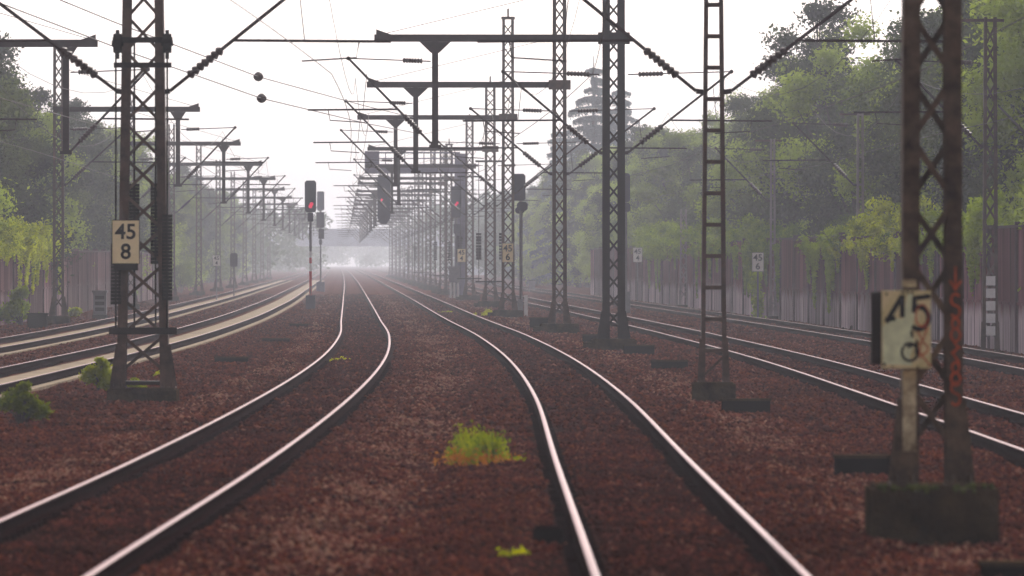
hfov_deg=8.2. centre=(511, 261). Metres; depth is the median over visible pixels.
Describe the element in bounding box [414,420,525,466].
weed clump
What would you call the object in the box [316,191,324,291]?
light signal
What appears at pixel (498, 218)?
broadleaf tree
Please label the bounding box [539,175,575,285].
broadleaf tree
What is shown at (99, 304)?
equipment cabinet
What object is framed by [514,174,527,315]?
light signal
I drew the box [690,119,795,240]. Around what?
broadleaf tree
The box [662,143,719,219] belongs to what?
broadleaf tree
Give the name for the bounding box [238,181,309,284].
lattice mast
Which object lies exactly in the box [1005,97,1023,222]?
broadleaf tree
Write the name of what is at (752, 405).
cable block
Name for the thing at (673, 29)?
sky
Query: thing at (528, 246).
broadleaf tree
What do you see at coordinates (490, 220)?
broadleaf tree
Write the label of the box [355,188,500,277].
woods
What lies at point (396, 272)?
lattice mast
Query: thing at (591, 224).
broadleaf tree
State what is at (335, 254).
woods
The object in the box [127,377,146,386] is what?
bush
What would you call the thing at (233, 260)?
light signal
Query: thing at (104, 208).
broadleaf tree
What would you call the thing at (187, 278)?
shrub
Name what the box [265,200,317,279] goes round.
lattice mast
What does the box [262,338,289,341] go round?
cable block
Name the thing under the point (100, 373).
bush
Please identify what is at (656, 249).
ivy
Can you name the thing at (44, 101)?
broadleaf tree
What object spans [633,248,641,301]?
distance sign
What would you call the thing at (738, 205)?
broadleaf tree
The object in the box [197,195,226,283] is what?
broadleaf tree
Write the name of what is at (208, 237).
broadleaf tree
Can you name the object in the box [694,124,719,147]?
broadleaf tree
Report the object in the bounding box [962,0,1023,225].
broadleaf tree
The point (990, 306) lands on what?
lattice mast
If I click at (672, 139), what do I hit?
broadleaf tree
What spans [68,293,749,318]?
ballast stones
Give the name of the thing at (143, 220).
broadleaf tree
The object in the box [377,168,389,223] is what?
light signal
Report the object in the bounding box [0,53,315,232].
overhead wire
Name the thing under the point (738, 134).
broadleaf tree
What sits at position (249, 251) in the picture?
broadleaf tree
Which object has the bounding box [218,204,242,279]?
broadleaf tree
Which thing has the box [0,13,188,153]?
lattice mast
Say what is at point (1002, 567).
cable block
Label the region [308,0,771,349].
lattice mast
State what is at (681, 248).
lattice mast
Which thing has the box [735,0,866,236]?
broadleaf tree
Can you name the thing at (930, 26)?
broadleaf tree
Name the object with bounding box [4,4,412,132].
overhead wire
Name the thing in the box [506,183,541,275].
broadleaf tree
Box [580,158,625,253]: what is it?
broadleaf tree
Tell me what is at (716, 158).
broadleaf tree
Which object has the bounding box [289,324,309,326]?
cable block
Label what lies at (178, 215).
broadleaf tree
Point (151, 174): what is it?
broadleaf tree
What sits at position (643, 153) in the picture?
broadleaf tree
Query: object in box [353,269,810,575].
railway track
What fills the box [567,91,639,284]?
conifer tree
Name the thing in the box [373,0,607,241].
overhead wire
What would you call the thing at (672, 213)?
broadleaf tree
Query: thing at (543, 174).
broadleaf tree
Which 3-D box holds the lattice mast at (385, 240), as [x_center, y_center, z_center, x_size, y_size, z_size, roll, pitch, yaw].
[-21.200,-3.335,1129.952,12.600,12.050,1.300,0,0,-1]
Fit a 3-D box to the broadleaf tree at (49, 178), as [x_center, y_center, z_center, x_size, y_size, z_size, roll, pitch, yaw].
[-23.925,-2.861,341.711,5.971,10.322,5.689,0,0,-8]
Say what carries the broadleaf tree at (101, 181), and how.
on the ground
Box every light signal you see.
[230,253,237,295]
[305,181,315,308]
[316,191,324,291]
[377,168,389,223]
[451,186,461,296]
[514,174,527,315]
[625,173,630,312]
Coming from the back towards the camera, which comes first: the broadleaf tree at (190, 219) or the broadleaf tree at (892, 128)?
the broadleaf tree at (190, 219)
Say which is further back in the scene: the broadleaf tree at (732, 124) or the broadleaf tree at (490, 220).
the broadleaf tree at (490, 220)
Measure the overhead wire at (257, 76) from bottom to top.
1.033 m
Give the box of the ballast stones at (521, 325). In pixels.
[0,310,1005,352]
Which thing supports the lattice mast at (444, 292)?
on the ground
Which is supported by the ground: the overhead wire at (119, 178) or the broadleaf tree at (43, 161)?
the broadleaf tree at (43, 161)
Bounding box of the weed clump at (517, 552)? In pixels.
[495,544,530,557]
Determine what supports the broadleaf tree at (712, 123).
on the ground
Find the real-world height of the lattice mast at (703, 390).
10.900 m
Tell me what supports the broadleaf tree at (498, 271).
on the ground
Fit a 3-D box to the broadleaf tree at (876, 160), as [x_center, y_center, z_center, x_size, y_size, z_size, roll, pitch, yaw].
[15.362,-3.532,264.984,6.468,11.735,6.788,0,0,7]
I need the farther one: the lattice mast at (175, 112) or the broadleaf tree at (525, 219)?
the broadleaf tree at (525, 219)
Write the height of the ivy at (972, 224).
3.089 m
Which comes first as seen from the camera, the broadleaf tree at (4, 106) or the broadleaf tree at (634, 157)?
the broadleaf tree at (4, 106)
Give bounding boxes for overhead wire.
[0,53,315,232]
[0,85,288,235]
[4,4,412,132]
[60,0,418,118]
[230,0,371,236]
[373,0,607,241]
[411,1,1023,239]
[468,82,1023,235]
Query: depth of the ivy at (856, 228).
249.28 m
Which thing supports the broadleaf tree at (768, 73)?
on the ground
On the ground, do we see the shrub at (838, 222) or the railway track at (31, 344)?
the railway track at (31, 344)
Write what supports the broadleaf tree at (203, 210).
on the ground
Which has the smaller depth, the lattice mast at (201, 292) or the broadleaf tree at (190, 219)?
the lattice mast at (201, 292)
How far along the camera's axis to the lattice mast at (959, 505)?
61.78 m
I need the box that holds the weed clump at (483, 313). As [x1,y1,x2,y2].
[473,309,492,315]
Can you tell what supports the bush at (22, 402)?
on the ground
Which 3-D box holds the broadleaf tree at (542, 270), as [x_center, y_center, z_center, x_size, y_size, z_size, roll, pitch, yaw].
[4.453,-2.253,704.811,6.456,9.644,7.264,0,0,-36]
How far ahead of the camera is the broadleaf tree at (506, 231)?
871.82 m
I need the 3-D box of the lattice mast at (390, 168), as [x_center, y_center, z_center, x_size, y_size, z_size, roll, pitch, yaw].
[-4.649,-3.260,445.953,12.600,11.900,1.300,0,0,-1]
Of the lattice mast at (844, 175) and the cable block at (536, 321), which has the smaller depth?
the lattice mast at (844, 175)
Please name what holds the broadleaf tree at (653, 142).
on the ground
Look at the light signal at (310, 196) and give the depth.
363.96 m
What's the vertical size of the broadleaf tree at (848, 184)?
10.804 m
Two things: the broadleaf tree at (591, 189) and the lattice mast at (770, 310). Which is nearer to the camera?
the lattice mast at (770, 310)
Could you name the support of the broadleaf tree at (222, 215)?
on the ground
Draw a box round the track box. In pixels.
[501,525,562,544]
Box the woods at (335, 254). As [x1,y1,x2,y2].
[295,228,442,268]
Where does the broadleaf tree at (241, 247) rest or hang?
on the ground
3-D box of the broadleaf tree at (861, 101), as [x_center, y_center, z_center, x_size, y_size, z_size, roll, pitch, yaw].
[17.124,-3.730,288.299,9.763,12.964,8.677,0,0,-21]
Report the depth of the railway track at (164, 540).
75.22 m
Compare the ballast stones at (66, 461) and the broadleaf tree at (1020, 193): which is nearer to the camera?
the ballast stones at (66, 461)
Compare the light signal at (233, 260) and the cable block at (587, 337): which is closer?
the cable block at (587, 337)
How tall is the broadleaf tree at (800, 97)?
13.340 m
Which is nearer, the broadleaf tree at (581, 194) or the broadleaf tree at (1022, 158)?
the broadleaf tree at (1022, 158)
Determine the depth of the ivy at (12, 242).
279.81 m
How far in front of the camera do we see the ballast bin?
258.03 m
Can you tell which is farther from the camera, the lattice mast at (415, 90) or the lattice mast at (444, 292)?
the lattice mast at (444, 292)
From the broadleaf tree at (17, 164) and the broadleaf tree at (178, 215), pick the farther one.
the broadleaf tree at (178, 215)
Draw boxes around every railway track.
[0,269,316,356]
[0,269,329,398]
[0,269,391,575]
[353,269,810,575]
[373,269,1023,468]
[390,269,1023,376]
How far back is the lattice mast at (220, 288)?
579.85 m
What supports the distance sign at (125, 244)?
attached to the lattice mast at (161, 43)
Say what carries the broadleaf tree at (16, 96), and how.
on the ground
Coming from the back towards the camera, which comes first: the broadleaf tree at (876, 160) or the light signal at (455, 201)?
the light signal at (455, 201)
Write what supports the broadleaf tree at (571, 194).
on the ground
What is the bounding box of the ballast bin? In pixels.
[26,313,48,328]
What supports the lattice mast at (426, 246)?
on the ground
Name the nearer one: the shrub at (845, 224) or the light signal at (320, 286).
the shrub at (845, 224)
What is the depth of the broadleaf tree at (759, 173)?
337.43 m
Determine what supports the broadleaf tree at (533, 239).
on the ground
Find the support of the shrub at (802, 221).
on the noise wall at (850, 300)
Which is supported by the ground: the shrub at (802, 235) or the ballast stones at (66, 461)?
the ballast stones at (66, 461)
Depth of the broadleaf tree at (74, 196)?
374.01 m
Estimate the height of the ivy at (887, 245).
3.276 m
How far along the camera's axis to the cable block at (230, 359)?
172.22 m
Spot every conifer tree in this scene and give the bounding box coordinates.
[505,131,575,284]
[526,56,616,285]
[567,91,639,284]
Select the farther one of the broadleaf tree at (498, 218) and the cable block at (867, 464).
the broadleaf tree at (498, 218)
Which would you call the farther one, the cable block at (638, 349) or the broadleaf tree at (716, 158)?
the broadleaf tree at (716, 158)
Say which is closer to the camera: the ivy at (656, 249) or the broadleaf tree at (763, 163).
the broadleaf tree at (763, 163)
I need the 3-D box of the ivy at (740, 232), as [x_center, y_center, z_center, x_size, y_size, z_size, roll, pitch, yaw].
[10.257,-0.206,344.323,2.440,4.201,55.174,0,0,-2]
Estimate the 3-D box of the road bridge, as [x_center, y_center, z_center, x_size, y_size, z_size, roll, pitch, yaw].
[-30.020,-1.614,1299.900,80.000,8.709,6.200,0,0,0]
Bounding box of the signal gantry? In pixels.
[365,151,464,295]
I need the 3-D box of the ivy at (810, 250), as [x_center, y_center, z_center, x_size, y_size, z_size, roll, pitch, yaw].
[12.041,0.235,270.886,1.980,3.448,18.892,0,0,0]
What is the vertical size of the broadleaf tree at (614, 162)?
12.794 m
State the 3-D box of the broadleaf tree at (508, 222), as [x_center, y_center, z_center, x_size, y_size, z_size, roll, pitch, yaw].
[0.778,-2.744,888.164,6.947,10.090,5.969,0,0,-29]
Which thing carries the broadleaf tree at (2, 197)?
on the ground
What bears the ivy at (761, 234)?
attached to the noise wall at (850, 300)
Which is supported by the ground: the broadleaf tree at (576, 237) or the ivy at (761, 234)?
the broadleaf tree at (576, 237)
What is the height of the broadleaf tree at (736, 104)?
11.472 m
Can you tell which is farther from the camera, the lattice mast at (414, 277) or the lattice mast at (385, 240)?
the lattice mast at (385, 240)
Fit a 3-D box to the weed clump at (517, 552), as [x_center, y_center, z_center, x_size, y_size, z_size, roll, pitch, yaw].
[0.007,2.388,58.604,0.290,0.130,0.372,0,0,-23]
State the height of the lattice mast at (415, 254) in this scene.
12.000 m
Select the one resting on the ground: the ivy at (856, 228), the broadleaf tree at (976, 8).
the broadleaf tree at (976, 8)
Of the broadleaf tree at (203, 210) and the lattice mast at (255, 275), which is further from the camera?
the lattice mast at (255, 275)
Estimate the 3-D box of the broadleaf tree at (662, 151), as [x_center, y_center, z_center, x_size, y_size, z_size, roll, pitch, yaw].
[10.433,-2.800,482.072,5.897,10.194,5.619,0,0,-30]
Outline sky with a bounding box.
[0,0,941,265]
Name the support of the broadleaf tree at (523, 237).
on the ground
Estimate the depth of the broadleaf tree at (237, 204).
898.07 m
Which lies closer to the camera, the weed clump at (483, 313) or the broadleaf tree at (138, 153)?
the weed clump at (483, 313)
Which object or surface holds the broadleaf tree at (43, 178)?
on the ground
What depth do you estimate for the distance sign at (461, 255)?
445.69 m
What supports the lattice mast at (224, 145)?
on the ground
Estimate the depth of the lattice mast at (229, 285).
654.84 m
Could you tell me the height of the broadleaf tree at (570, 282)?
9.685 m
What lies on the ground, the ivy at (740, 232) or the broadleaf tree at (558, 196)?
the broadleaf tree at (558, 196)
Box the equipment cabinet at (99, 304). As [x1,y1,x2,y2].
[92,290,107,319]
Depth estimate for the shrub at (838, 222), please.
298.22 m
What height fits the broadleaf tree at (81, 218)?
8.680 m
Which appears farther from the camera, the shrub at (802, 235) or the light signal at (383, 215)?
the light signal at (383, 215)
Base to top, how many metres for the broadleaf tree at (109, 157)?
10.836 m
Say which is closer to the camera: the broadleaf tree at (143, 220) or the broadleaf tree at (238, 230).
the broadleaf tree at (143, 220)
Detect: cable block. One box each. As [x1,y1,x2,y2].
[214,357,248,362]
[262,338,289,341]
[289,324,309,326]
[529,317,548,327]
[582,334,596,341]
[623,345,654,353]
[650,360,688,368]
[720,398,770,412]
[833,454,890,475]
[978,560,1023,575]
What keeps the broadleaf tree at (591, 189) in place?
on the ground
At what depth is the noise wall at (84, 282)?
339.86 m
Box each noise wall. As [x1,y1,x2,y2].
[0,248,158,324]
[590,222,1023,353]
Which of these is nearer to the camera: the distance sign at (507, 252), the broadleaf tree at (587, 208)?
the distance sign at (507, 252)
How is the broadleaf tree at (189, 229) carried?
on the ground
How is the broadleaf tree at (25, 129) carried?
on the ground
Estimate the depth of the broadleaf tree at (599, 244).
554.90 m
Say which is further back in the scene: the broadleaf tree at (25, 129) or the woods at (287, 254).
the woods at (287, 254)
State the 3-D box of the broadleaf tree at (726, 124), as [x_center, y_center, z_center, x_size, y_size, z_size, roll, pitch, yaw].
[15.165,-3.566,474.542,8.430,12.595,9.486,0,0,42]
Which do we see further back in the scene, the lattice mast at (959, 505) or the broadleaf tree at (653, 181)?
the broadleaf tree at (653, 181)
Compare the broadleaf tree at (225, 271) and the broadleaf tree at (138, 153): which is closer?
the broadleaf tree at (138, 153)
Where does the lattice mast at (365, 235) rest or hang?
on the ground
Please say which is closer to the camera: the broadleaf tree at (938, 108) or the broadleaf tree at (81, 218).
the broadleaf tree at (938, 108)
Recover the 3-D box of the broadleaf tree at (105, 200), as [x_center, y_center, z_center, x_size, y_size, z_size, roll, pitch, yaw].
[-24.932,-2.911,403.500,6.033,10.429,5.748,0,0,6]
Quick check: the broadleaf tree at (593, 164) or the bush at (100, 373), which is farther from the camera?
the broadleaf tree at (593, 164)
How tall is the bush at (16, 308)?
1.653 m
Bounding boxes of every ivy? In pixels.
[0,209,42,287]
[18,218,77,294]
[628,218,699,291]
[676,213,769,298]
[741,222,804,304]
[748,271,766,318]
[794,224,849,312]
[824,210,899,289]
[864,192,940,270]
[893,187,1012,295]
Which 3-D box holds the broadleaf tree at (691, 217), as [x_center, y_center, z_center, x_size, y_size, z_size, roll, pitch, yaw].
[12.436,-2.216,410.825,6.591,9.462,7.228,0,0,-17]
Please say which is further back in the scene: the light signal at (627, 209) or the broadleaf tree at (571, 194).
the broadleaf tree at (571, 194)
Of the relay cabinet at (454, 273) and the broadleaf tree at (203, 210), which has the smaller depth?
the relay cabinet at (454, 273)
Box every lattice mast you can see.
[0,0,390,401]
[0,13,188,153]
[48,47,263,323]
[117,100,289,309]
[168,124,302,301]
[189,146,304,295]
[210,160,314,291]
[225,171,306,287]
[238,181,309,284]
[248,191,316,282]
[257,195,325,280]
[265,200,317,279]
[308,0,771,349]
[313,0,686,333]
[315,9,601,317]
[333,76,571,307]
[333,139,508,295]
[335,151,483,289]
[336,174,454,285]
[337,114,537,300]
[338,186,427,279]
[338,205,415,277]
[338,205,424,278]
[340,174,469,288]
[341,145,498,292]
[342,185,448,282]
[345,205,417,276]
[346,174,450,284]
[347,188,420,281]
[477,0,941,401]
[677,209,687,306]
[689,139,780,318]
[763,113,869,328]
[854,17,1004,353]
[865,0,998,544]
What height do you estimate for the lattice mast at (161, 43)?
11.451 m
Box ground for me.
[0,266,1023,575]
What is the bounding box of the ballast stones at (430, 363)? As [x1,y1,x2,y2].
[0,333,1023,436]
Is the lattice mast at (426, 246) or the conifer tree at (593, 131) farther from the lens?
the conifer tree at (593, 131)
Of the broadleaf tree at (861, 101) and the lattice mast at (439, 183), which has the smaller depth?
the broadleaf tree at (861, 101)
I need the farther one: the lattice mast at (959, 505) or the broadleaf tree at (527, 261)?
the broadleaf tree at (527, 261)
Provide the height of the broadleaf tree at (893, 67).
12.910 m
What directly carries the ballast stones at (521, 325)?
on the ground
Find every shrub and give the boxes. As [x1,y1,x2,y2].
[170,262,199,292]
[790,216,817,235]
[800,221,810,236]
[814,213,852,235]
[833,217,855,228]
[998,198,1023,224]
[1002,198,1023,221]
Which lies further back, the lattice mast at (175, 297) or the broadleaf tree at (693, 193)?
the lattice mast at (175, 297)
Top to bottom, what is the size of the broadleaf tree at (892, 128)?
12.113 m
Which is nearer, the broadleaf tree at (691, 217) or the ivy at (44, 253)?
the ivy at (44, 253)
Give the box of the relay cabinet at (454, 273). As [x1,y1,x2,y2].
[448,266,459,297]
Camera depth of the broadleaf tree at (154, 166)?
568.99 m
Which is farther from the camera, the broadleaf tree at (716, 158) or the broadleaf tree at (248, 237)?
the broadleaf tree at (248, 237)
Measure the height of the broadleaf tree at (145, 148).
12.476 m
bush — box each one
[0,285,38,324]
[0,380,54,423]
[68,307,81,316]
[78,356,112,390]
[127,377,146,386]
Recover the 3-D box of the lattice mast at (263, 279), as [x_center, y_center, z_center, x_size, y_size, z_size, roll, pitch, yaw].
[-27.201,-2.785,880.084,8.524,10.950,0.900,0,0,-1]
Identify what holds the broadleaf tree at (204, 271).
on the ground
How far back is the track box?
61.01 m
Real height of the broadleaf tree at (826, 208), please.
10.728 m
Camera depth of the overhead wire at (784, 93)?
159.09 m
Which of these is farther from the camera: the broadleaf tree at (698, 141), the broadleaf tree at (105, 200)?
the broadleaf tree at (698, 141)
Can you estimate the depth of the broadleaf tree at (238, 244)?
841.40 m
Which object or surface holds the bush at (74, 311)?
on the ground
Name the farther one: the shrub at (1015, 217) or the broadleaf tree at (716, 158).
the broadleaf tree at (716, 158)
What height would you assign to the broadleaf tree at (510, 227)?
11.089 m
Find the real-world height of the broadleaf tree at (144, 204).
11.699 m
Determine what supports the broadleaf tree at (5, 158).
on the ground
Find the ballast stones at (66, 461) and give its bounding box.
[0,426,1023,575]
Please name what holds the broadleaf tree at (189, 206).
on the ground
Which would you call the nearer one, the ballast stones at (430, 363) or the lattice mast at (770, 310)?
the ballast stones at (430, 363)
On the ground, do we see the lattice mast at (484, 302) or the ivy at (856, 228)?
the lattice mast at (484, 302)
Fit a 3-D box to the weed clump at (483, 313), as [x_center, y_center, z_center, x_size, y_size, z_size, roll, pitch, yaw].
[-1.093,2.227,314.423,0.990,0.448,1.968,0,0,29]
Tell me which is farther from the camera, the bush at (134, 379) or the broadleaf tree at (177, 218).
the broadleaf tree at (177, 218)
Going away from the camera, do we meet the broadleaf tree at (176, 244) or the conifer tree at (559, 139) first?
the broadleaf tree at (176, 244)
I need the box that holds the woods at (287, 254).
[202,187,333,278]
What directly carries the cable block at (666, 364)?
on the ground
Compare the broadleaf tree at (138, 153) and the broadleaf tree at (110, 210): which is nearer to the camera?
the broadleaf tree at (110, 210)
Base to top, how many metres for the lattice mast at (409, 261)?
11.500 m
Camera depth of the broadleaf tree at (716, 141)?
482.30 m
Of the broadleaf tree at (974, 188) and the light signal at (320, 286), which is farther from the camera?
the light signal at (320, 286)
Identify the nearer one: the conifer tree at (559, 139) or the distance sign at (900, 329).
the distance sign at (900, 329)
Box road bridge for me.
[268,229,488,274]
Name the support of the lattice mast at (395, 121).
on the ground
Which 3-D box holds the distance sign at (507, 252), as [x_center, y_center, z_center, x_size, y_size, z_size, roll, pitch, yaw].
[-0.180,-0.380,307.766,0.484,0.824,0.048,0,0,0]
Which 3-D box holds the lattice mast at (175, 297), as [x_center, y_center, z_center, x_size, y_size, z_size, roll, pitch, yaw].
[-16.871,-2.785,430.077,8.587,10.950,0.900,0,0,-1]
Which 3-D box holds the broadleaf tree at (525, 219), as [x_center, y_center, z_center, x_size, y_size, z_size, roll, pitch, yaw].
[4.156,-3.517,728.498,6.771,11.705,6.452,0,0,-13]
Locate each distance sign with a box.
[112,220,139,269]
[213,255,219,299]
[457,249,465,261]
[502,243,512,261]
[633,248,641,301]
[752,252,763,317]
[870,291,930,367]
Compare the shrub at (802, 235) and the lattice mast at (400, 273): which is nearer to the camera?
the shrub at (802, 235)
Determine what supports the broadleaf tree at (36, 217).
on the ground
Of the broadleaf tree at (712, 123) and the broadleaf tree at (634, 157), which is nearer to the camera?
the broadleaf tree at (712, 123)
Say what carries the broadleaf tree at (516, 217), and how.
on the ground
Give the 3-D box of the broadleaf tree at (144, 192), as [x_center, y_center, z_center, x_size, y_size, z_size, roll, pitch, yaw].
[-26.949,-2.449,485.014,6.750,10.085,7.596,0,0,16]
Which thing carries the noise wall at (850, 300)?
on the ground
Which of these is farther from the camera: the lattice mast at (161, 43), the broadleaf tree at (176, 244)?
the broadleaf tree at (176, 244)
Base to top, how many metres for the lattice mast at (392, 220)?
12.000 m
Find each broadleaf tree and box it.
[0,31,88,294]
[0,34,71,243]
[0,69,50,211]
[0,83,18,182]
[0,137,36,190]
[0,142,27,279]
[0,177,31,229]
[1,67,51,223]
[20,98,65,223]
[23,85,94,247]
[23,97,73,222]
[30,108,100,268]
[56,97,119,250]
[56,185,94,247]
[66,187,91,247]
[69,119,119,250]
[70,118,131,250]
[74,151,110,247]
[92,120,154,231]
[92,136,154,291]
[93,127,142,248]
[104,125,180,249]
[112,148,154,278]
[119,152,154,248]
[135,132,186,268]
[135,141,172,239]
[137,152,186,243]
[148,135,179,264]
[153,178,181,273]
[170,171,208,289]
[170,183,186,275]
[171,173,202,272]
[175,195,194,258]
[179,179,211,286]
[180,166,218,274]
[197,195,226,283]
[197,210,212,283]
[203,193,229,281]
[205,205,239,282]
[206,187,245,281]
[211,198,240,281]
[215,192,248,275]
[215,195,249,280]
[218,187,237,250]
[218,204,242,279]
[225,215,241,280]
[235,196,250,268]
[235,199,254,274]
[235,208,251,269]
[476,190,510,276]
[479,201,515,279]
[487,197,510,279]
[490,192,535,280]
[492,202,531,279]
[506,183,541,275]
[506,197,532,280]
[508,198,530,280]
[511,198,547,282]
[511,204,529,254]
[515,180,556,284]
[518,170,556,265]
[524,198,562,284]
[525,169,550,254]
[527,173,562,256]
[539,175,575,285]
[542,148,592,286]
[543,201,571,285]
[545,152,601,287]
[556,180,595,287]
[561,169,590,286]
[569,167,601,277]
[570,182,598,274]
[573,149,628,281]
[575,170,611,246]
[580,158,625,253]
[589,124,652,244]
[590,163,614,248]
[594,124,673,245]
[598,152,646,246]
[610,134,668,246]
[627,128,701,246]
[631,146,677,245]
[631,150,696,236]
[643,145,714,277]
[662,133,717,236]
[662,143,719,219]
[674,155,717,241]
[676,154,714,207]
[681,89,743,142]
[689,122,736,242]
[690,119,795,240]
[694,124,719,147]
[696,93,754,224]
[700,94,777,225]
[701,115,739,162]
[706,141,767,260]
[707,117,739,238]
[710,85,771,147]
[725,51,797,227]
[731,26,854,201]
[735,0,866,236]
[750,54,861,225]
[762,10,888,210]
[787,71,886,238]
[822,8,941,214]
[828,77,930,224]
[841,16,933,225]
[866,0,985,215]
[874,64,900,176]
[876,2,969,217]
[896,0,1023,226]
[920,5,1023,255]
[920,18,1004,183]
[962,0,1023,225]
[1001,138,1023,290]
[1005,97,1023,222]
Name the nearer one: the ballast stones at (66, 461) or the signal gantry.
the ballast stones at (66, 461)
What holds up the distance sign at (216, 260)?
on the ground
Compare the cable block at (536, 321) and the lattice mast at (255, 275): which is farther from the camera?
the lattice mast at (255, 275)
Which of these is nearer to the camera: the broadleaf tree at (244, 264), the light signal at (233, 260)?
the light signal at (233, 260)
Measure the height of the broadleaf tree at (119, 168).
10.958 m
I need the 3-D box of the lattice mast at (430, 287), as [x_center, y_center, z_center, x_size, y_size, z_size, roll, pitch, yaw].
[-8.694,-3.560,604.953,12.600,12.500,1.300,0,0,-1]
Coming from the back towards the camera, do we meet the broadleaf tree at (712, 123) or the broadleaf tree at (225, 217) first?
the broadleaf tree at (225, 217)
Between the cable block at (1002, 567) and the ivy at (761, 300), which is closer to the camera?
the cable block at (1002, 567)
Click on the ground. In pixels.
(334, 278)
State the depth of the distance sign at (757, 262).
291.99 m
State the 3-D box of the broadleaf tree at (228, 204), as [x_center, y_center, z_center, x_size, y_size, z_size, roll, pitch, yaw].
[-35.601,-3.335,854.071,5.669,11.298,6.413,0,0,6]
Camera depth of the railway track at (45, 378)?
195.47 m

